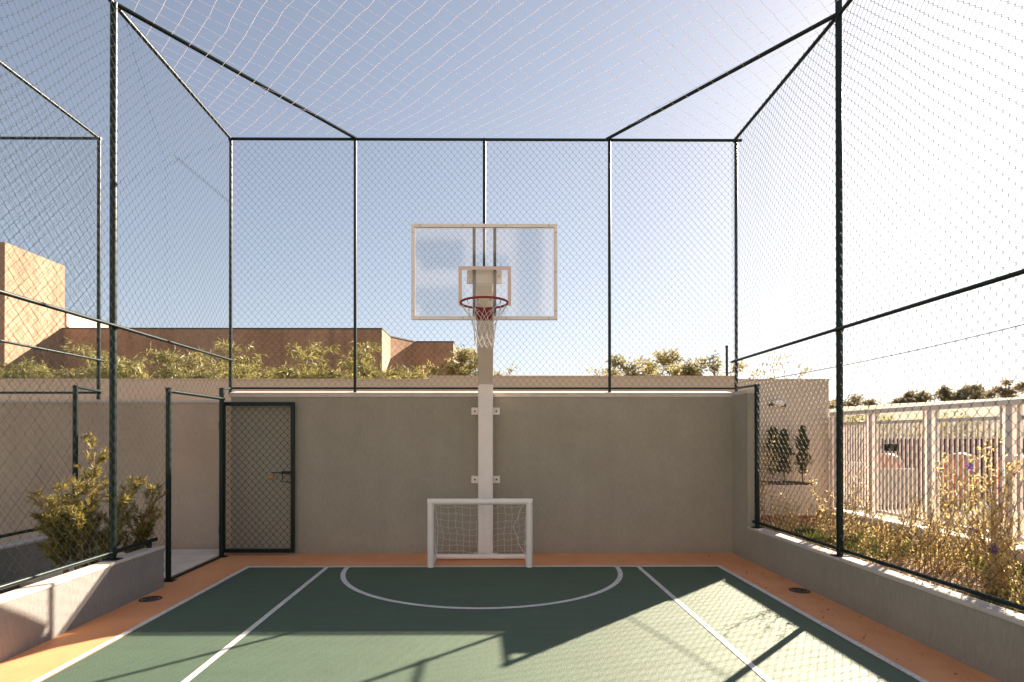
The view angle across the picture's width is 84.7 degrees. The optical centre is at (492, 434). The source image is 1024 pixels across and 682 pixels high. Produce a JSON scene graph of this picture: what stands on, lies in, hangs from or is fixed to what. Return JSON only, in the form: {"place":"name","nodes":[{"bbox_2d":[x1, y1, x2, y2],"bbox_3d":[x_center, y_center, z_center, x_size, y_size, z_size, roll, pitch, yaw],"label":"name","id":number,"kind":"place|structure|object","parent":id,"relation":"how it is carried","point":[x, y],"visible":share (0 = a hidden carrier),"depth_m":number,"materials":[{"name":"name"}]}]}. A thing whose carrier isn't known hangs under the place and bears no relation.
{"place":"outdoors","nodes":[
{"label":"outdoors","id":0,"kind":"place"},
{"bbox_2d":[0,586,23,593],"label":"planting soil","id":1,"kind":"structure","parent":0,"point":[2,592],"depth_m":5.95,"materials":[{"name":"brown soil"}]},
{"bbox_2d":[25,432,166,573],"bbox_3d":[-4.102,0.806,5.774,1.165,1.679,0.897,0,0,0],"label":"narrow leaved shrub","id":2,"kind":"object","parent":1,"relation":"on","point":[45,518],"visible":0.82,"depth_m":5.70,"materials":[{"name":"green plant"}]},
{"bbox_2d":[0,242,107,378],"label":"terracotta tower","id":3,"kind":"structure","parent":0,"point":[19,253],"depth_m":14.89,"materials":[{"name":"beige paint"}]},
{"bbox_2d":[19,549,225,585],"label":"corridor floor","id":4,"kind":"structure","parent":0,"point":[182,560],"depth_m":7.18,"materials":[{"name":"concrete"}]},
{"bbox_2d":[62,328,457,378],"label":"terracotta building","id":5,"kind":"structure","parent":0,"point":[375,335],"depth_m":15.97,"materials":[{"name":"paint"}]},
{"bbox_2d":[41,567,918,681],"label":"court surface","id":6,"kind":"object","parent":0,"point":[635,624],"visible":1,"depth_m":4.55,"materials":[{"name":"green paint"}]},
{"bbox_2d":[181,567,328,681],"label":"lane line","id":7,"kind":"object","parent":6,"relation":"on","point":[191,676],"visible":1,"depth_m":4.54,"materials":[{"name":"white paint"}]},
{"bbox_2d":[340,567,622,608],"bbox_3d":[-0.122,1.613,6.011,3.340,0.001,1.670,0,0,0],"label":"goal area arc","id":8,"kind":"object","parent":6,"relation":"on","point":[349,585],"visible":1,"depth_m":5.51,"materials":[{"name":"white paint"}]},
{"bbox_2d":[246,565,721,566],"bbox_3d":[-0.105,1.616,6.883,5.830,0.001,0.072,0,0,0],"label":"base line","id":9,"kind":"object","parent":6,"relation":"on","point":[524,566],"visible":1,"depth_m":6.88,"materials":[{"name":"white paint"}]},
{"bbox_2d":[637,567,773,681],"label":"lane line","id":10,"kind":"object","parent":6,"relation":"on","point":[759,672],"visible":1,"depth_m":4.54,"materials":[{"name":"white paint"}]},
{"bbox_2d":[0,553,1000,681],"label":"court border","id":11,"kind":"object","parent":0,"point":[929,664],"visible":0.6,"depth_m":5.35,"materials":[{"name":"orange paint"}]},
{"bbox_2d":[0,546,164,662],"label":"wall","id":12,"kind":"structure","parent":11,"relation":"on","point":[36,614],"depth_m":4.67,"materials":[{"name":"beige concrete"}]},
{"bbox_2d":[31,567,248,681],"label":"side line","id":13,"kind":"object","parent":11,"relation":"on","point":[54,671],"visible":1,"depth_m":4.54,"materials":[{"name":"white paint"}]},
{"bbox_2d":[139,596,161,601],"bbox_3d":[-3.366,1.616,5.522,0.200,0.006,0.200,0,0,0],"label":"floor drain","id":14,"kind":"object","parent":11,"relation":"on","point":[150,598],"visible":1,"depth_m":5.51,"materials":[{"name":"metal"}]},
{"bbox_2d":[427,498,532,567],"bbox_3d":[-0.157,1.197,7.057,1.282,0.838,0.503,0,0,0],"label":"mini goal","id":15,"kind":"object","parent":11,"relation":"on","point":[431,536],"visible":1,"depth_m":6.83,"materials":[{"name":"white paint"}]},
{"bbox_2d":[411,224,557,553],"bbox_3d":[-0.090,-0.272,6.441,1.504,3.787,2.498,0,0,0],"label":"basketball hoop","id":16,"kind":"object","parent":11,"relation":"on","point":[484,280],"visible":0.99,"depth_m":5.85,"materials":[{"name":"white paint"}]},
{"bbox_2d":[229,390,760,559],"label":"back wall","id":17,"kind":"structure","parent":11,"relation":"on","point":[630,472],"depth_m":7.69,"materials":[{"name":"beige paint"}]},
{"bbox_2d":[0,0,1023,610],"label":"court cage","id":18,"kind":"object","parent":11,"relation":"on","point":[116,8],"visible":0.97,"depth_m":5.58,"materials":[{"name":"green paint"}]},
{"bbox_2d":[218,402,294,552],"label":"fence gate","id":19,"kind":"structure","parent":18,"relation":"attached to","point":[292,499],"depth_m":7.56,"materials":[{"name":"black metal"}]},
{"bbox_2d":[131,0,837,136],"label":"overhead net","id":20,"kind":"object","parent":18,"relation":"on","point":[493,67],"visible":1,"depth_m":6.17,"materials":[{"name":"white"}]},
{"bbox_2d":[789,588,809,592],"bbox_3d":[3.177,1.615,5.816,0.200,0.006,0.200,0,0,0],"label":"floor drain","id":21,"kind":"object","parent":11,"relation":"on","point":[799,590],"visible":1,"depth_m":5.80,"materials":[{"name":"metal"}]},
{"bbox_2d":[720,567,928,681],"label":"side line","id":22,"kind":"object","parent":11,"relation":"on","point":[899,667],"visible":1,"depth_m":4.54,"materials":[{"name":"white paint"}]},
{"bbox_2d":[709,555,968,678],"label":"leaf litter","id":23,"kind":"object","parent":11,"relation":"on","point":[860,616],"visible":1,"depth_m":4.83,"materials":[{"name":"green plant"}]},
{"bbox_2d":[0,0,1023,409],"label":"sky","id":24,"kind":"structure","parent":0,"point":[293,46],"materials":[{"name":"blue"}]},
{"bbox_2d":[878,453,901,467],"bbox_3d":[8.174,0.878,11.651,0.612,0.980,0.612,0,0,0],"label":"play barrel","id":25,"kind":"object","parent":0,"point":[889,461],"visible":0.1,"depth_m":11.43,"materials":[{"name":"orange plastic"}]},
{"bbox_2d":[760,518,1022,607],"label":"garden soil","id":26,"kind":"structure","parent":0,"point":[961,576],"depth_m":5.38,"materials":[{"name":"brown soil"}]},
{"bbox_2d":[760,436,778,523],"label":"garden shrub","id":27,"kind":"object","parent":26,"relation":"on","point":[761,493],"visible":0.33,"depth_m":7.66,"materials":[{"name":"plant"}]},
{"bbox_2d":[769,492,802,534],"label":"garden shrub","id":28,"kind":"object","parent":26,"relation":"on","point":[783,525],"visible":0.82,"depth_m":7.17,"materials":[{"name":"green plant"}]},
{"bbox_2d":[760,481,817,522],"bbox_3d":[4.243,1.047,8.752,1.400,0.605,0.485,0,0,0],"label":"planter box","id":29,"kind":"object","parent":26,"relation":"on","point":[805,500],"visible":0.24,"depth_m":8.53,"materials":[{"name":"concrete"}]},
{"bbox_2d":[763,426,784,481],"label":"column shrub","id":30,"kind":"object","parent":29,"relation":"in","point":[773,444],"visible":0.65,"depth_m":8.71,"materials":[{"name":"green plant"}]},
{"bbox_2d":[777,428,795,481],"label":"column shrub","id":31,"kind":"object","parent":29,"relation":"in","point":[786,448],"visible":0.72,"depth_m":8.75,"materials":[{"name":"green plant"}]},
{"bbox_2d":[793,425,813,481],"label":"column shrub","id":32,"kind":"object","parent":29,"relation":"in","point":[803,440],"visible":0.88,"depth_m":8.74,"materials":[{"name":"green plant"}]},
{"bbox_2d":[783,495,823,527],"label":"garden shrub","id":33,"kind":"object","parent":26,"relation":"on","point":[819,518],"visible":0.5,"depth_m":7.74,"materials":[{"name":"green plant"}]},
{"bbox_2d":[802,505,856,541],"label":"garden shrub","id":34,"kind":"object","parent":26,"relation":"on","point":[830,530],"visible":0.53,"depth_m":6.97,"materials":[{"name":"plant"}]},
{"bbox_2d":[805,457,871,550],"bbox_3d":[3.806,0.781,6.259,0.689,1.082,0.434,0,0,0],"label":"garden shrub","id":35,"kind":"object","parent":26,"relation":"on","point":[848,524],"visible":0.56,"depth_m":6.22,"materials":[{"name":"plant"}]},
{"bbox_2d":[832,476,878,533],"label":"garden shrub","id":36,"kind":"object","parent":26,"relation":"on","point":[860,503],"visible":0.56,"depth_m":7.28,"materials":[{"name":"plant"}]},
{"bbox_2d":[845,515,908,558],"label":"garden shrub","id":37,"kind":"object","parent":26,"relation":"on","point":[883,532],"visible":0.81,"depth_m":6.01,"materials":[{"name":"plant"}]},
{"bbox_2d":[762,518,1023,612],"bbox_3d":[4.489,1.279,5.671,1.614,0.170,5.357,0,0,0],"label":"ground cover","id":38,"kind":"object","parent":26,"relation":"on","point":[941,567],"visible":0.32,"depth_m":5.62,"materials":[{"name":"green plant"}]},
{"bbox_2d":[863,488,927,549],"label":"garden shrub","id":39,"kind":"object","parent":26,"relation":"on","point":[898,523],"visible":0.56,"depth_m":6.53,"materials":[{"name":"plant"}]},
{"bbox_2d":[901,471,968,577],"bbox_3d":[3.989,0.819,5.098,0.422,0.998,0.560,0,0,17],"label":"garden shrub","id":40,"kind":"object","parent":26,"relation":"on","point":[933,529],"visible":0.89,"depth_m":5.12,"materials":[{"name":"plant"}]},
{"bbox_2d":[899,501,982,573],"bbox_3d":[4.316,0.986,5.403,0.672,0.668,0.695,0,0,0],"label":"garden shrub","id":41,"kind":"object","parent":26,"relation":"on","point":[935,547],"visible":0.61,"depth_m":5.38,"materials":[{"name":"plant"}]},
{"bbox_2d":[930,471,999,562],"bbox_3d":[4.827,0.843,5.748,0.600,0.953,0.581,0,0,43],"label":"garden shrub","id":42,"kind":"object","parent":26,"relation":"on","point":[946,521],"visible":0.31,"depth_m":5.79,"materials":[{"name":"plant"}]},
{"bbox_2d":[935,449,1020,575],"bbox_3d":[4.560,0.722,5.157,0.584,1.191,0.646,0,0,-23],"label":"garden shrub","id":43,"kind":"object","parent":26,"relation":"on","point":[983,518],"visible":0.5,"depth_m":5.20,"materials":[{"name":"plant"}]},
{"bbox_2d":[933,434,1023,588],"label":"garden shrub","id":44,"kind":"object","parent":26,"relation":"on","point":[992,520],"visible":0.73,"depth_m":4.78,"materials":[{"name":"plant"}]},
{"bbox_2d":[971,515,1023,598],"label":"garden shrub","id":45,"kind":"object","parent":26,"relation":"on","point":[1002,577],"visible":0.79,"depth_m":4.51,"materials":[{"name":"plant"}]},
{"bbox_2d":[996,523,1023,611],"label":"garden shrub","id":46,"kind":"object","parent":26,"relation":"on","point":[1016,576],"visible":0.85,"depth_m":4.17,"materials":[{"name":"plant"}]},
{"bbox_2d":[789,519,1023,613],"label":"grass","id":47,"kind":"structure","parent":0,"point":[851,541],"depth_m":6.32,"materials":[{"name":"green plant"}]},
{"bbox_2d":[829,397,1023,545],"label":"hill","id":48,"kind":"structure","parent":0,"point":[983,411],"depth_m":25.45,"materials":[{"name":"white metal"}]},
{"bbox_2d":[829,400,848,410],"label":"tree","id":49,"kind":"object","parent":48,"relation":"on","point":[832,405],"visible":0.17,"depth_m":41.21,"materials":[{"name":"green plant"}]},
{"bbox_2d":[831,393,883,405],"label":"tree","id":50,"kind":"object","parent":48,"relation":"on","point":[856,399],"visible":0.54,"depth_m":41.61,"materials":[{"name":"green plant"}]},
{"bbox_2d":[829,462,917,503],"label":"garden wall","id":51,"kind":"structure","parent":48,"relation":"on","point":[886,484],"depth_m":11.05,"materials":[{"name":"white paint"}]},
{"bbox_2d":[844,406,914,437],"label":"slope shrub","id":52,"kind":"object","parent":48,"relation":"on","point":[860,418],"visible":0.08,"depth_m":14.20,"materials":[{"name":"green plant"}]},
{"bbox_2d":[886,393,926,403],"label":"tree","id":53,"kind":"object","parent":48,"relation":"on","point":[902,400],"visible":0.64,"depth_m":40.75,"materials":[{"name":"green plant"}]},
{"bbox_2d":[822,508,1023,562],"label":"kerb","id":54,"kind":"structure","parent":48,"relation":"on","point":[1020,555],"depth_m":7.25,"materials":[{"name":"concrete"}]},
{"bbox_2d":[829,399,1023,545],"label":"picket fence","id":55,"kind":"object","parent":54,"relation":"on","point":[1015,434],"visible":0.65,"depth_m":7.07,"materials":[{"name":"white paint"}]},
{"bbox_2d":[903,389,943,402],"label":"tree","id":56,"kind":"object","parent":48,"relation":"on","point":[912,392],"visible":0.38,"depth_m":41.03,"materials":[{"name":"green plant"}]},
{"bbox_2d":[852,438,1023,494],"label":"maroon wall","id":57,"kind":"structure","parent":48,"relation":"on","point":[981,445],"depth_m":12.67,"materials":[{"name":"paint"}]},
{"bbox_2d":[905,411,999,437],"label":"slope shrub","id":58,"kind":"object","parent":48,"relation":"on","point":[959,416],"visible":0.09,"depth_m":14.49,"materials":[{"name":"green plant"}]},
{"bbox_2d":[938,384,972,400],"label":"tree","id":59,"kind":"object","parent":48,"relation":"on","point":[944,392],"visible":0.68,"depth_m":40.36,"materials":[{"name":"green plant"}]},
{"bbox_2d":[944,453,976,502],"bbox_3d":[9.376,0.867,11.259,0.612,1.000,0.612,0,0,0],"label":"play barrel","id":60,"kind":"object","parent":48,"relation":"on","point":[970,458],"visible":0.25,"depth_m":11.06,"materials":[{"name":"orange plastic"}]},
{"bbox_2d":[956,383,988,399],"bbox_3d":[34.406,-2.583,40.103,2.026,2.257,2.849,0,0,27],"label":"tree","id":61,"kind":"object","parent":48,"relation":"on","point":[977,389],"visible":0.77,"depth_m":39.85,"materials":[{"name":"green plant"}]},
{"bbox_2d":[981,378,1023,398],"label":"tree","id":62,"kind":"object","parent":48,"relation":"on","point":[1009,392],"visible":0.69,"depth_m":40.04,"materials":[{"name":"green plant"}]},
{"bbox_2d":[993,455,1023,501],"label":"play barrel","id":63,"kind":"object","parent":48,"relation":"on","point":[1005,477],"visible":0.11,"depth_m":11.46,"materials":[{"name":"orange plastic"}]},
{"label":"ground","id":64,"kind":"structure","parent":0,"visible":0},
{"bbox_2d":[0,356,68,378],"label":"bamboo clump","id":65,"kind":"object","parent":64,"relation":"on","point":[32,372],"visible":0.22,"depth_m":10.55,"materials":[{"name":"green plant"}]},
{"bbox_2d":[0,526,99,591],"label":"wall","id":66,"kind":"structure","parent":64,"relation":"on","point":[19,558],"depth_m":6.15,"materials":[{"name":"grey concrete"}]},
{"bbox_2d":[0,60,103,537],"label":"neighbour cage","id":67,"kind":"object","parent":66,"relation":"on","point":[75,393],"visible":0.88,"depth_m":7.22,"materials":[{"name":"green paint"}]},
{"bbox_2d":[56,362,138,378],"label":"bamboo clump","id":68,"kind":"object","parent":64,"relation":"on","point":[66,377],"visible":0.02,"depth_m":10.90,"materials":[{"name":"green plant"}]},
{"bbox_2d":[0,400,230,548],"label":"corridor wall","id":69,"kind":"structure","parent":64,"relation":"on","point":[195,474],"depth_m":7.87,"materials":[{"name":"beige paint"}]},
{"bbox_2d":[55,359,188,378],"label":"bamboo clump","id":70,"kind":"object","parent":64,"relation":"on","point":[133,375],"visible":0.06,"depth_m":10.34,"materials":[{"name":"green plant"}]},
{"bbox_2d":[60,338,187,378],"bbox_3d":[-7.519,-0.024,11.230,1.916,3.535,2.413,0,0,34],"label":"bamboo clump","id":71,"kind":"object","parent":64,"relation":"on","point":[106,357],"visible":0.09,"depth_m":10.79,"materials":[{"name":"green plant"}]},
{"bbox_2d":[117,343,221,378],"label":"bamboo clump","id":72,"kind":"object","parent":64,"relation":"on","point":[169,358],"visible":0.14,"depth_m":11.10,"materials":[{"name":"green plant"}]},
{"bbox_2d":[158,363,219,378],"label":"bamboo clump","id":73,"kind":"object","parent":64,"relation":"on","point":[177,377],"visible":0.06,"depth_m":10.81,"materials":[{"name":"green plant"}]},
{"bbox_2d":[192,338,268,378],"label":"bamboo clump","id":74,"kind":"object","parent":64,"relation":"on","point":[253,369],"visible":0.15,"depth_m":10.95,"materials":[{"name":"green plant"}]},
{"bbox_2d":[212,359,303,378],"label":"bamboo clump","id":75,"kind":"object","parent":64,"relation":"on","point":[237,374],"visible":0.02,"depth_m":11.07,"materials":[{"name":"green plant"}]},
{"bbox_2d":[240,364,338,378],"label":"bamboo clump","id":76,"kind":"object","parent":64,"relation":"on","point":[274,375],"visible":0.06,"depth_m":10.98,"materials":[{"name":"green plant"}]},
{"bbox_2d":[267,338,374,378],"bbox_3d":[-3.514,-0.088,10.929,2.100,3.660,1.865,0,0,32],"label":"bamboo clump","id":77,"kind":"object","parent":64,"relation":"on","point":[312,352],"visible":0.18,"depth_m":10.53,"materials":[{"name":"green plant"}]},
{"bbox_2d":[293,367,349,378],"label":"bamboo clump","id":78,"kind":"object","parent":64,"relation":"on","point":[310,372],"visible":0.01,"depth_m":10.39,"materials":[{"name":"green plant"}]},
{"bbox_2d":[344,372,378,378],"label":"bush","id":79,"kind":"object","parent":64,"relation":"on","point":[358,373],"visible":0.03,"depth_m":10.26,"materials":[{"name":"green plant"}]},
{"bbox_2d":[334,341,420,378],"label":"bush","id":80,"kind":"object","parent":64,"relation":"on","point":[367,368],"visible":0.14,"depth_m":10.53,"materials":[{"name":"green plant"}]},
{"bbox_2d":[380,362,437,378],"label":"bamboo clump","id":81,"kind":"object","parent":64,"relation":"on","point":[416,375],"visible":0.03,"depth_m":10.70,"materials":[{"name":"green plant"}]},
{"bbox_2d":[0,376,828,514],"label":"boundary wall","id":82,"kind":"structure","parent":64,"relation":"on","point":[566,382],"depth_m":9.01,"materials":[{"name":"beige paint"}]},
{"bbox_2d":[769,400,785,406],"bbox_3d":[4.568,-0.502,8.979,0.259,0.115,0.104,0,0,0],"label":"wall lamp","id":83,"kind":"object","parent":82,"relation":"attached to","point":[776,402],"visible":0.88,"depth_m":8.95,"materials":[{"name":"white metal"}]},
{"bbox_2d":[771,324,1023,378],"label":"cable","id":84,"kind":"object","parent":82,"relation":"attached to","point":[909,351],"visible":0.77,"depth_m":7.38,"materials":[{"name":"black plastic"}]},
{"bbox_2d":[423,344,477,378],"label":"bush","id":85,"kind":"object","parent":64,"relation":"on","point":[469,356],"visible":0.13,"depth_m":10.18,"materials":[{"name":"green plant"}]},
{"bbox_2d":[446,361,503,375],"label":"bush","id":86,"kind":"object","parent":64,"relation":"on","point":[459,370],"visible":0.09,"depth_m":10.12,"materials":[{"name":"green plant"}]},
{"bbox_2d":[503,364,516,375],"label":"bush","id":87,"kind":"object","parent":64,"relation":"on","point":[510,370],"visible":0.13,"depth_m":10.13,"materials":[{"name":"green plant"}]},
{"bbox_2d":[586,366,607,375],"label":"bush","id":88,"kind":"object","parent":64,"relation":"on","point":[596,374],"visible":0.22,"depth_m":10.17,"materials":[{"name":"green plant"}]},
{"bbox_2d":[600,354,660,375],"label":"bush","id":89,"kind":"object","parent":64,"relation":"on","point":[631,364],"visible":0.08,"depth_m":10.32,"materials":[{"name":"green plant"}]},
{"bbox_2d":[606,347,684,375],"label":"bush","id":90,"kind":"object","parent":64,"relation":"on","point":[674,358],"visible":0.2,"depth_m":10.01,"materials":[{"name":"green plant"}]},
{"bbox_2d":[628,347,702,375],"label":"bush","id":91,"kind":"object","parent":64,"relation":"on","point":[671,372],"visible":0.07,"depth_m":10.15,"materials":[{"name":"green plant"}]},
{"bbox_2d":[673,362,710,375],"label":"bush","id":92,"kind":"object","parent":64,"relation":"on","point":[689,369],"visible":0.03,"depth_m":10.01,"materials":[{"name":"green plant"}]},
{"bbox_2d":[681,351,748,375],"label":"bush","id":93,"kind":"object","parent":64,"relation":"on","point":[712,365],"visible":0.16,"depth_m":10.21,"materials":[{"name":"green plant"}]},
{"bbox_2d":[725,345,727,375],"bbox_3d":[4.206,0.069,10.078,0.059,3.330,0.051,0,0,0],"label":"metal pole","id":94,"kind":"object","parent":64,"relation":"on","point":[726,348],"visible":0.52,"depth_m":10.06,"materials":[{"name":"metal"}]},
{"bbox_2d":[747,369,771,378],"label":"bush","id":95,"kind":"object","parent":64,"relation":"on","point":[754,373],"visible":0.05,"depth_m":10.03,"materials":[{"name":"green plant"}]},
{"bbox_2d":[761,351,813,378],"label":"bush","id":96,"kind":"object","parent":64,"relation":"on","point":[789,367],"visible":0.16,"depth_m":10.22,"materials":[{"name":"green plant"}]},
{"bbox_2d":[747,526,1023,681],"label":"wall","id":97,"kind":"structure","parent":64,"relation":"on","point":[985,637],"depth_m":4.47,"materials":[{"name":"grey concrete"}]}
]}

